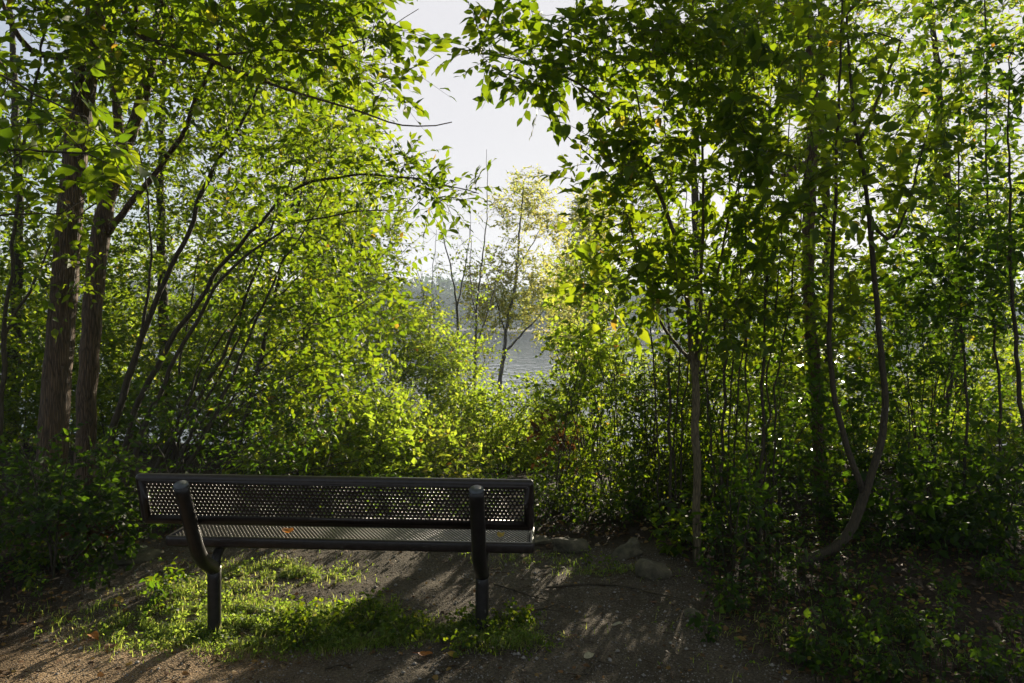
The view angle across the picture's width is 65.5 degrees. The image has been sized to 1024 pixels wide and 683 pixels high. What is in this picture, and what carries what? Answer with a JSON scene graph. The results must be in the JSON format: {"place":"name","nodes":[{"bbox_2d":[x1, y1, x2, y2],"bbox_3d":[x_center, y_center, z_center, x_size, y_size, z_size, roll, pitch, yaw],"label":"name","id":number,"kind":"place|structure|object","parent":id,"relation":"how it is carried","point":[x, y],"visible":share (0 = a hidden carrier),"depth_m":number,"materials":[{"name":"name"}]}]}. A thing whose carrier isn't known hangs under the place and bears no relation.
{"place":"outdoors","nodes":[
{"label":"outdoors","id":0,"kind":"place"},
{"bbox_2d":[0,313,1023,682],"bbox_3d":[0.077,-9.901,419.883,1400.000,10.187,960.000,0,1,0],"label":"ground","id":1,"kind":"structure","parent":0,"point":[568,597],"depth_m":4.26,"materials":[{"name":"soil"}]},
{"bbox_2d":[10,553,48,591],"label":"seedling","id":2,"kind":"object","parent":1,"relation":"on","point":[44,561],"visible":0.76,"depth_m":4.38,"materials":[{"name":"green plant"}]},
{"bbox_2d":[0,354,100,455],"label":"shrub","id":3,"kind":"object","parent":1,"relation":"on","point":[15,436],"visible":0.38,"depth_m":8.83,"materials":[{"name":"green plant"}]},
{"bbox_2d":[0,0,128,475],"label":"sapling","id":4,"kind":"object","parent":1,"relation":"on","point":[22,13],"visible":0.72,"depth_m":5.20,"materials":[{"name":"green plant"}]},
{"bbox_2d":[0,239,135,423],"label":"shrub","id":5,"kind":"object","parent":1,"relation":"on","point":[48,280],"visible":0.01,"depth_m":12.77,"materials":[{"name":"green plant"}]},
{"bbox_2d":[67,553,99,591],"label":"seedling","id":6,"kind":"object","parent":1,"relation":"on","point":[91,582],"visible":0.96,"depth_m":4.43,"materials":[{"name":"green plant"}]},
{"bbox_2d":[0,7,170,445],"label":"tree","id":7,"kind":"object","parent":1,"relation":"on","point":[17,346],"visible":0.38,"depth_m":9.59,"materials":[{"name":"green plant"}]},
{"bbox_2d":[0,47,173,227],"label":"tree","id":8,"kind":"object","parent":1,"relation":"on","point":[91,178],"visible":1,"depth_m":2.97,"materials":[{"name":"green plant"}]},
{"bbox_2d":[0,421,174,578],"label":"shrub","id":9,"kind":"object","parent":1,"relation":"on","point":[96,495],"visible":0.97,"depth_m":4.66,"materials":[{"name":"green plant"}]},
{"bbox_2d":[3,358,173,461],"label":"shrub","id":10,"kind":"object","parent":1,"relation":"on","point":[103,406],"visible":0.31,"depth_m":8.73,"materials":[{"name":"green plant"}]},
{"bbox_2d":[59,508,127,562],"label":"shrub","id":11,"kind":"object","parent":1,"relation":"on","point":[91,532],"visible":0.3,"depth_m":4.77,"materials":[{"name":"green plant"}]},
{"bbox_2d":[101,549,165,565],"bbox_3d":[-2.383,1.367,4.964,0.408,0.097,0.225,0,1,-16],"label":"stone","id":12,"kind":"object","parent":1,"relation":"on","point":[147,555],"visible":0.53,"depth_m":4.96,"materials":[{"name":"grey stone"}]},
{"bbox_2d":[74,227,202,437],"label":"shrub","id":13,"kind":"object","parent":1,"relation":"on","point":[135,304],"visible":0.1,"depth_m":12.91,"materials":[{"name":"green plant"}]},
{"bbox_2d":[139,577,171,617],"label":"seedling","id":14,"kind":"object","parent":1,"relation":"on","point":[151,584],"visible":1,"depth_m":4.14,"materials":[{"name":"green plant"}]},
{"bbox_2d":[145,556,186,594],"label":"seedling","id":15,"kind":"object","parent":1,"relation":"on","point":[160,579],"visible":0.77,"depth_m":4.42,"materials":[{"name":"green plant"}]},
{"bbox_2d":[22,1,335,446],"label":"tree","id":16,"kind":"object","parent":1,"relation":"on","point":[159,235],"visible":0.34,"depth_m":10.55,"materials":[{"name":"green plant"}]},
{"bbox_2d":[96,352,261,456],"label":"shrub","id":17,"kind":"object","parent":1,"relation":"on","point":[161,435],"visible":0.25,"depth_m":8.72,"materials":[{"name":"green plant"}]},
{"bbox_2d":[0,0,371,493],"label":"tree","id":18,"kind":"object","parent":1,"relation":"on","point":[89,364],"visible":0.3,"depth_m":6.23,"materials":[{"name":"green plant"}]},
{"bbox_2d":[152,231,299,440],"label":"shrub","id":19,"kind":"object","parent":1,"relation":"on","point":[258,330],"visible":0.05,"depth_m":12.83,"materials":[{"name":"green plant"}]},
{"bbox_2d":[0,0,456,529],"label":"tree","id":20,"kind":"object","parent":1,"relation":"on","point":[91,28],"visible":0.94,"depth_m":4.92,"materials":[{"name":"green plant"}]},
{"bbox_2d":[95,348,377,514],"bbox_3d":[-2.007,0.735,6.004,2.019,1.360,1.291,0,1,0],"label":"shrub","id":21,"kind":"object","parent":1,"relation":"on","point":[169,413],"visible":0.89,"depth_m":5.93,"materials":[{"name":"green plant"}]},
{"bbox_2d":[179,348,322,461],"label":"shrub","id":22,"kind":"object","parent":1,"relation":"on","point":[206,421],"visible":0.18,"depth_m":8.70,"materials":[{"name":"green plant"}]},
{"bbox_2d":[146,204,430,497],"bbox_3d":[-1.848,0.141,6.498,2.353,2.442,1.650,0,1,0],"label":"shrub","id":23,"kind":"object","parent":1,"relation":"on","point":[323,327],"visible":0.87,"depth_m":6.39,"materials":[{"name":"green plant"}]},
{"bbox_2d":[217,398,368,506],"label":"shrub","id":24,"kind":"object","parent":1,"relation":"on","point":[260,458],"visible":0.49,"depth_m":7.08,"materials":[{"name":"green plant"}]},
{"bbox_2d":[284,622,319,650],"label":"weed","id":25,"kind":"object","parent":1,"relation":"on","point":[293,638],"visible":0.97,"depth_m":3.74,"materials":[{"name":"green plant"}]},
{"bbox_2d":[182,77,430,465],"bbox_3d":[-2.104,-0.742,8.125,2.591,4.211,1.995,1,1,20],"label":"tree","id":26,"kind":"object","parent":1,"relation":"on","point":[365,367],"visible":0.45,"depth_m":8.01,"materials":[{"name":"green plant"}]},
{"bbox_2d":[100,1,518,510],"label":"tree","id":27,"kind":"object","parent":1,"relation":"on","point":[293,146],"visible":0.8,"depth_m":5.68,"materials":[{"name":"green plant"}]},
{"bbox_2d":[235,357,389,473],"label":"shrub","id":28,"kind":"object","parent":1,"relation":"on","point":[288,380],"visible":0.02,"depth_m":8.74,"materials":[{"name":"green plant"}]},
{"bbox_2d":[238,243,387,414],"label":"shrub","id":29,"kind":"object","parent":1,"relation":"on","point":[297,352],"visible":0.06,"depth_m":12.76,"materials":[{"name":"green plant"}]},
{"bbox_2d":[213,1,435,425],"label":"tree","id":30,"kind":"object","parent":1,"relation":"on","point":[396,224],"visible":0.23,"depth_m":11.28,"materials":[{"name":"green plant"}]},
{"bbox_2d":[135,473,534,633],"bbox_3d":[-0.807,1.138,3.916,1.830,1.062,0.797,1,1,2],"label":"park bench","id":31,"kind":"object","parent":1,"relation":"on","point":[474,534],"visible":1,"depth_m":3.67,"materials":[{"name":"black metal"}]},
{"bbox_2d":[226,341,471,475],"bbox_3d":[-1.702,0.795,8.223,2.611,1.606,1.949,0,1,0],"label":"shrub","id":32,"kind":"object","parent":1,"relation":"on","point":[401,394],"visible":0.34,"depth_m":8.04,"materials":[{"name":"green plant"}]},
{"bbox_2d":[313,378,443,490],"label":"shrub","id":33,"kind":"object","parent":1,"relation":"on","point":[370,419],"visible":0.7,"depth_m":7.39,"materials":[{"name":"green plant"}]},
{"bbox_2d":[298,275,497,446],"bbox_3d":[-1.663,0.403,11.309,3.045,2.856,2.172,2,2,41],"label":"shrub","id":34,"kind":"object","parent":1,"relation":"on","point":[441,359],"visible":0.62,"depth_m":10.85,"materials":[{"name":"green plant"}]},
{"bbox_2d":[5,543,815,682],"bbox_3d":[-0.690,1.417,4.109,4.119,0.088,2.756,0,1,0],"label":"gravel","id":35,"kind":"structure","parent":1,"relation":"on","point":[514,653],"depth_m":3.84,"materials":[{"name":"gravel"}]},
{"bbox_2d":[358,412,502,511],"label":"shrub","id":36,"kind":"object","parent":1,"relation":"on","point":[452,452],"visible":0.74,"depth_m":7.29,"materials":[{"name":"green plant"}]},
{"bbox_2d":[419,149,519,414],"bbox_3d":[-0.692,-0.489,13.023,1.692,5.300,1.358,0,1,0],"label":"sapling","id":37,"kind":"object","parent":1,"relation":"on","point":[476,318],"visible":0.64,"depth_m":12.98,"materials":[{"name":"green plant"}]},
{"bbox_2d":[428,408,511,477],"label":"shrub","id":38,"kind":"object","parent":1,"relation":"on","point":[466,446],"visible":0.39,"depth_m":8.59,"materials":[{"name":"green plant"}]},
{"bbox_2d":[440,415,540,471],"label":"shrub","id":39,"kind":"object","parent":1,"relation":"on","point":[487,453],"visible":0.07,"depth_m":10.49,"materials":[{"name":"green plant"}]},
{"bbox_2d":[6,548,1016,682],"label":"grass","id":40,"kind":"structure","parent":1,"relation":"on","point":[179,632],"depth_m":3.96,"materials":[{"name":"green plant"}]},
{"bbox_2d":[0,442,1023,682],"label":"undergrowth","id":41,"kind":"object","parent":1,"relation":"on","point":[946,643],"visible":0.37,"depth_m":4.93,"materials":[{"name":"green plant"}]},
{"bbox_2d":[0,496,1023,682],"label":"leaf litter","id":42,"kind":"object","parent":1,"relation":"on","point":[435,677],"visible":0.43,"depth_m":4.32,"materials":[{"name":"brown plant"}]},
{"bbox_2d":[1,264,1023,335],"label":"woods","id":43,"kind":"object","parent":1,"relation":"on","point":[446,293],"visible":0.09,"depth_m":221.93,"materials":[{"name":"green plant"}]},
{"bbox_2d":[437,363,592,473],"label":"shrub","id":44,"kind":"object","parent":1,"relation":"on","point":[486,419],"visible":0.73,"depth_m":9.33,"materials":[{"name":"green plant"}]},
{"bbox_2d":[454,164,587,425],"bbox_3d":[0.257,-0.307,18.079,3.215,7.372,2.065,0,1,0],"label":"tree","id":45,"kind":"object","parent":1,"relation":"on","point":[507,279],"visible":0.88,"depth_m":17.90,"materials":[{"name":"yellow plant"}]},
{"bbox_2d":[487,390,625,470],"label":"shrub","id":46,"kind":"object","parent":1,"relation":"on","point":[543,448],"visible":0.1,"depth_m":10.47,"materials":[{"name":"green plant"}]},
{"bbox_2d":[523,408,596,494],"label":"shrub","id":47,"kind":"object","parent":1,"relation":"on","point":[536,433],"visible":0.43,"depth_m":7.17,"materials":[{"name":"green plant"}]},
{"bbox_2d":[552,536,590,553],"bbox_3d":[0.395,1.385,5.337,0.255,0.153,0.163,1,1,16],"label":"stone","id":48,"kind":"object","parent":1,"relation":"on","point":[576,545],"visible":0.75,"depth_m":5.28,"materials":[{"name":"grey stone"}]},
{"bbox_2d":[539,181,622,418],"bbox_3d":[2.204,-0.384,26.630,3.032,10.341,3.769,1,1,18],"label":"tree","id":49,"kind":"object","parent":1,"relation":"on","point":[580,237],"visible":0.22,"depth_m":26.55,"materials":[{"name":"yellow plant"}]},
{"bbox_2d":[505,432,664,529],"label":"shrub","id":50,"kind":"object","parent":1,"relation":"on","point":[550,493],"visible":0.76,"depth_m":5.98,"materials":[{"name":"green plant"}]},
{"bbox_2d":[519,335,651,518],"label":"shrub","id":51,"kind":"object","parent":1,"relation":"on","point":[585,385],"visible":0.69,"depth_m":6.49,"materials":[{"name":"green plant"}]},
{"bbox_2d":[534,230,645,475],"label":"shrub","id":52,"kind":"object","parent":1,"relation":"on","point":[583,337],"visible":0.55,"depth_m":8.32,"materials":[{"name":"green plant"}]},
{"bbox_2d":[546,579,688,600],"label":"twig","id":53,"kind":"object","parent":1,"relation":"on","point":[602,584],"visible":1,"depth_m":4.55,"materials":[{"name":"brown wood"}]},
{"bbox_2d":[428,0,824,562],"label":"sapling","id":54,"kind":"object","parent":1,"relation":"on","point":[671,44],"visible":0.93,"depth_m":4.63,"materials":[{"name":"green plant"}]},
{"bbox_2d":[611,537,643,559],"bbox_3d":[0.747,1.365,5.133,0.205,0.173,0.129,0,2,-34],"label":"stone","id":55,"kind":"object","parent":1,"relation":"on","point":[629,548],"visible":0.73,"depth_m":5.11,"materials":[{"name":"grey stone"}]},
{"bbox_2d":[578,347,704,524],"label":"shrub","id":56,"kind":"object","parent":1,"relation":"on","point":[637,445],"visible":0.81,"depth_m":6.27,"materials":[{"name":"green plant"}]},
{"bbox_2d":[635,558,672,580],"bbox_3d":[0.842,1.363,4.718,0.226,0.134,0.157,1,1,5],"label":"stone","id":57,"kind":"object","parent":1,"relation":"on","point":[648,569],"visible":0.93,"depth_m":4.68,"materials":[{"name":"grey stone"}]},
{"bbox_2d":[582,311,726,457],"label":"shrub","id":58,"kind":"object","parent":1,"relation":"on","point":[632,378],"visible":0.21,"depth_m":12.99,"materials":[{"name":"green plant"}]},
{"bbox_2d":[596,111,717,527],"bbox_3d":[0.995,-0.096,5.816,0.829,3.043,1.398,0,2,-22],"label":"sapling","id":59,"kind":"object","parent":1,"relation":"on","point":[669,352],"visible":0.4,"depth_m":5.80,"materials":[{"name":"green plant"}]},
{"bbox_2d":[571,27,772,428],"bbox_3d":[2.053,-1.251,10.460,2.794,5.760,2.938,0,1,0],"label":"tree","id":60,"kind":"object","parent":1,"relation":"on","point":[694,196],"visible":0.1,"depth_m":10.44,"materials":[{"name":"green plant"}]},
{"bbox_2d":[648,504,703,557],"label":"seedling","id":61,"kind":"object","parent":1,"relation":"on","point":[667,548],"visible":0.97,"depth_m":5.13,"materials":[{"name":"green plant"}]},
{"bbox_2d":[589,410,764,493],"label":"shrub","id":62,"kind":"object","parent":1,"relation":"on","point":[739,445],"visible":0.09,"depth_m":7.45,"materials":[{"name":"green plant"}]},
{"bbox_2d":[611,285,782,488],"bbox_3d":[1.745,0.420,7.436,1.516,2.024,1.336,1,1,15],"label":"shrub","id":63,"kind":"object","parent":1,"relation":"on","point":[662,317],"visible":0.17,"depth_m":7.31,"materials":[{"name":"green plant"}]},
{"bbox_2d":[636,339,759,512],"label":"shrub","id":64,"kind":"object","parent":1,"relation":"on","point":[687,430],"visible":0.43,"depth_m":6.64,"materials":[{"name":"green plant"}]},
{"bbox_2d":[665,499,732,545],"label":"seedling","id":65,"kind":"object","parent":1,"relation":"on","point":[687,529],"visible":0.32,"depth_m":5.40,"materials":[{"name":"green plant"}]},
{"bbox_2d":[686,600,726,642],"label":"seedling","id":66,"kind":"object","parent":1,"relation":"on","point":[697,622],"visible":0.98,"depth_m":3.83,"materials":[{"name":"green plant"}]},
{"bbox_2d":[699,573,739,612],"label":"seedling","id":67,"kind":"object","parent":1,"relation":"on","point":[731,605],"visible":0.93,"depth_m":4.15,"materials":[{"name":"green plant"}]},
{"bbox_2d":[646,344,801,456],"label":"shrub","id":68,"kind":"object","parent":1,"relation":"on","point":[717,362],"visible":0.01,"depth_m":12.83,"materials":[{"name":"green plant"}]},
{"bbox_2d":[651,449,809,591],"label":"shrub","id":69,"kind":"object","parent":1,"relation":"on","point":[730,504],"visible":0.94,"depth_m":4.88,"materials":[{"name":"green plant"}]},
{"bbox_2d":[685,24,809,534],"bbox_3d":[1.591,-0.362,5.469,0.942,3.595,1.234,1,1,20],"label":"sapling","id":70,"kind":"object","parent":1,"relation":"on","point":[731,267],"visible":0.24,"depth_m":5.58,"materials":[{"name":"green plant"}]},
{"bbox_2d":[667,321,872,528],"bbox_3d":[1.904,0.637,5.887,1.502,1.601,1.320,0,1,0],"label":"shrub","id":71,"kind":"object","parent":1,"relation":"on","point":[754,446],"visible":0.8,"depth_m":5.81,"materials":[{"name":"green plant"}]},
{"bbox_2d":[700,396,859,488],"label":"shrub","id":72,"kind":"object","parent":1,"relation":"on","point":[805,466],"visible":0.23,"depth_m":7.63,"materials":[{"name":"green plant"}]},
{"bbox_2d":[716,318,849,429],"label":"shrub","id":73,"kind":"object","parent":1,"relation":"on","point":[799,385],"visible":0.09,"depth_m":11.27,"materials":[{"name":"green plant"}]},
{"bbox_2d":[704,0,876,544],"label":"sapling","id":74,"kind":"object","parent":1,"relation":"on","point":[812,275],"visible":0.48,"depth_m":5.38,"materials":[{"name":"green plant"}]},
{"bbox_2d":[778,637,834,672],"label":"seedling","id":75,"kind":"object","parent":1,"relation":"on","point":[787,654],"visible":0.62,"depth_m":3.53,"materials":[{"name":"green plant"}]},
{"bbox_2d":[789,605,829,664],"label":"seedling","id":76,"kind":"object","parent":1,"relation":"on","point":[807,613],"visible":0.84,"depth_m":3.51,"materials":[{"name":"green plant"}]},
{"bbox_2d":[748,388,876,472],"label":"shrub","id":77,"kind":"object","parent":1,"relation":"on","point":[855,437],"visible":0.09,"depth_m":8.56,"materials":[{"name":"green plant"}]},
{"bbox_2d":[677,0,956,448],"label":"tree","id":78,"kind":"object","parent":1,"relation":"on","point":[825,247],"visible":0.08,"depth_m":10.47,"materials":[{"name":"green plant"}]},
{"bbox_2d":[649,0,993,497],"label":"tree","id":79,"kind":"object","parent":1,"relation":"on","point":[813,326],"visible":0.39,"depth_m":6.19,"materials":[{"name":"green plant"}]},
{"bbox_2d":[671,0,1004,564],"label":"tree","id":80,"kind":"object","parent":1,"relation":"on","point":[822,180],"visible":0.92,"depth_m":4.72,"materials":[{"name":"green plant"}]},
{"bbox_2d":[822,598,880,644],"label":"seedling","id":81,"kind":"object","parent":1,"relation":"on","point":[838,620],"visible":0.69,"depth_m":3.77,"materials":[{"name":"green plant"}]},
{"bbox_2d":[842,606,885,654],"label":"seedling","id":82,"kind":"object","parent":1,"relation":"on","point":[870,625],"visible":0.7,"depth_m":3.63,"materials":[{"name":"green plant"}]},
{"bbox_2d":[839,590,888,628],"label":"seedling","id":83,"kind":"object","parent":1,"relation":"on","point":[859,607],"visible":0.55,"depth_m":3.86,"materials":[{"name":"green plant"}]},
{"bbox_2d":[758,343,985,519],"bbox_3d":[2.704,0.756,6.217,1.605,1.521,1.343,0,1,0],"label":"shrub","id":84,"kind":"object","parent":1,"relation":"on","point":[871,395],"visible":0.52,"depth_m":6.05,"materials":[{"name":"green plant"}]},
{"bbox_2d":[847,631,909,682],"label":"seedling","id":85,"kind":"object","parent":1,"relation":"on","point":[883,677],"visible":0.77,"depth_m":3.38,"materials":[{"name":"green plant"}]},
{"bbox_2d":[766,301,1023,471],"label":"shrub","id":86,"kind":"object","parent":1,"relation":"on","point":[949,387],"visible":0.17,"depth_m":8.87,"materials":[{"name":"green plant"}]},
{"bbox_2d":[836,310,953,449],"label":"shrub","id":87,"kind":"object","parent":1,"relation":"on","point":[909,383],"visible":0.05,"depth_m":12.81,"materials":[{"name":"green plant"}]},
{"bbox_2d":[858,614,934,682],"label":"seedling","id":88,"kind":"object","parent":1,"relation":"on","point":[916,656],"visible":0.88,"depth_m":3.33,"materials":[{"name":"green plant"}]},
{"bbox_2d":[795,444,1023,562],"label":"shrub","id":89,"kind":"object","parent":1,"relation":"on","point":[947,496],"visible":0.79,"depth_m":5.46,"materials":[{"name":"green plant"}]},
{"bbox_2d":[834,402,994,475],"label":"shrub","id":90,"kind":"object","parent":1,"relation":"on","point":[907,424],"visible":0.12,"depth_m":8.64,"materials":[{"name":"green plant"}]},
{"bbox_2d":[894,600,935,643],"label":"seedling","id":91,"kind":"object","parent":1,"relation":"on","point":[911,630],"visible":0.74,"depth_m":3.77,"materials":[{"name":"green plant"}]},
{"bbox_2d":[814,241,1020,480],"bbox_3d":[3.720,0.218,7.203,2.392,2.494,1.386,0,1,0],"label":"shrub","id":92,"kind":"object","parent":1,"relation":"on","point":[888,270],"visible":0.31,"depth_m":7.19,"materials":[{"name":"green plant"}]},
{"bbox_2d":[828,0,1023,423],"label":"tree","id":93,"kind":"object","parent":1,"relation":"on","point":[948,170],"visible":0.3,"depth_m":9.65,"materials":[{"name":"green plant"}]},
{"bbox_2d":[832,273,1023,499],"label":"shrub","id":94,"kind":"object","parent":1,"relation":"on","point":[936,359],"visible":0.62,"depth_m":6.27,"materials":[{"name":"green plant"}]},
{"bbox_2d":[859,7,1023,517],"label":"sapling","id":95,"kind":"object","parent":1,"relation":"on","point":[928,89],"visible":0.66,"depth_m":5.55,"materials":[{"name":"green plant"}]},
{"bbox_2d":[919,588,968,641],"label":"seedling","id":96,"kind":"object","parent":1,"relation":"on","point":[951,612],"visible":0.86,"depth_m":3.76,"materials":[{"name":"green plant"}]},
{"bbox_2d":[924,583,972,625],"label":"seedling","id":97,"kind":"object","parent":1,"relation":"on","point":[940,611],"visible":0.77,"depth_m":3.97,"materials":[{"name":"green plant"}]},
{"bbox_2d":[883,29,1023,433],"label":"sapling","id":98,"kind":"object","parent":1,"relation":"on","point":[1010,260],"visible":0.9,"depth_m":5.00,"materials":[{"name":"green plant"}]},
{"bbox_2d":[885,0,1023,523],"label":"sapling","id":99,"kind":"object","parent":1,"relation":"on","point":[939,5],"visible":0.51,"depth_m":5.81,"materials":[{"name":"green plant"}]},
{"bbox_2d":[893,382,1023,546],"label":"shrub","id":100,"kind":"object","parent":1,"relation":"on","point":[1011,478],"visible":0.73,"depth_m":5.44,"materials":[{"name":"green plant"}]},
{"bbox_2d":[894,311,1023,427],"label":"shrub","id":101,"kind":"object","parent":1,"relation":"on","point":[1007,378],"visible":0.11,"depth_m":12.66,"materials":[{"name":"green plant"}]},
{"bbox_2d":[896,400,1023,472],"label":"shrub","id":102,"kind":"object","parent":1,"relation":"on","point":[995,438],"visible":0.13,"depth_m":8.65,"materials":[{"name":"green plant"}]},
{"bbox_2d":[955,642,1003,682],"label":"seedling","id":103,"kind":"object","parent":1,"relation":"on","point":[989,664],"visible":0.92,"depth_m":3.28,"materials":[{"name":"green plant"}]},
{"bbox_2d":[975,555,1023,592],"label":"seedling","id":104,"kind":"object","parent":1,"relation":"on","point":[1010,571],"visible":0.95,"depth_m":4.49,"materials":[{"name":"green plant"}]},
{"bbox_2d":[978,619,1023,682],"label":"seedling","id":105,"kind":"object","parent":1,"relation":"on","point":[996,639],"visible":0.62,"depth_m":3.40,"materials":[{"name":"green plant"}]},
{"bbox_2d":[0,335,1023,464],"bbox_3d":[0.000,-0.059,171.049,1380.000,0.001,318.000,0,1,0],"label":"lake","id":106,"kind":"structure","parent":0,"point":[524,360],"depth_m":74.28,"materials":[{"name":"grey liquid"}]},
{"bbox_2d":[0,0,1023,305],"label":"sky","id":107,"kind":"structure","parent":0,"point":[471,131],"materials":[{"name":"white"}]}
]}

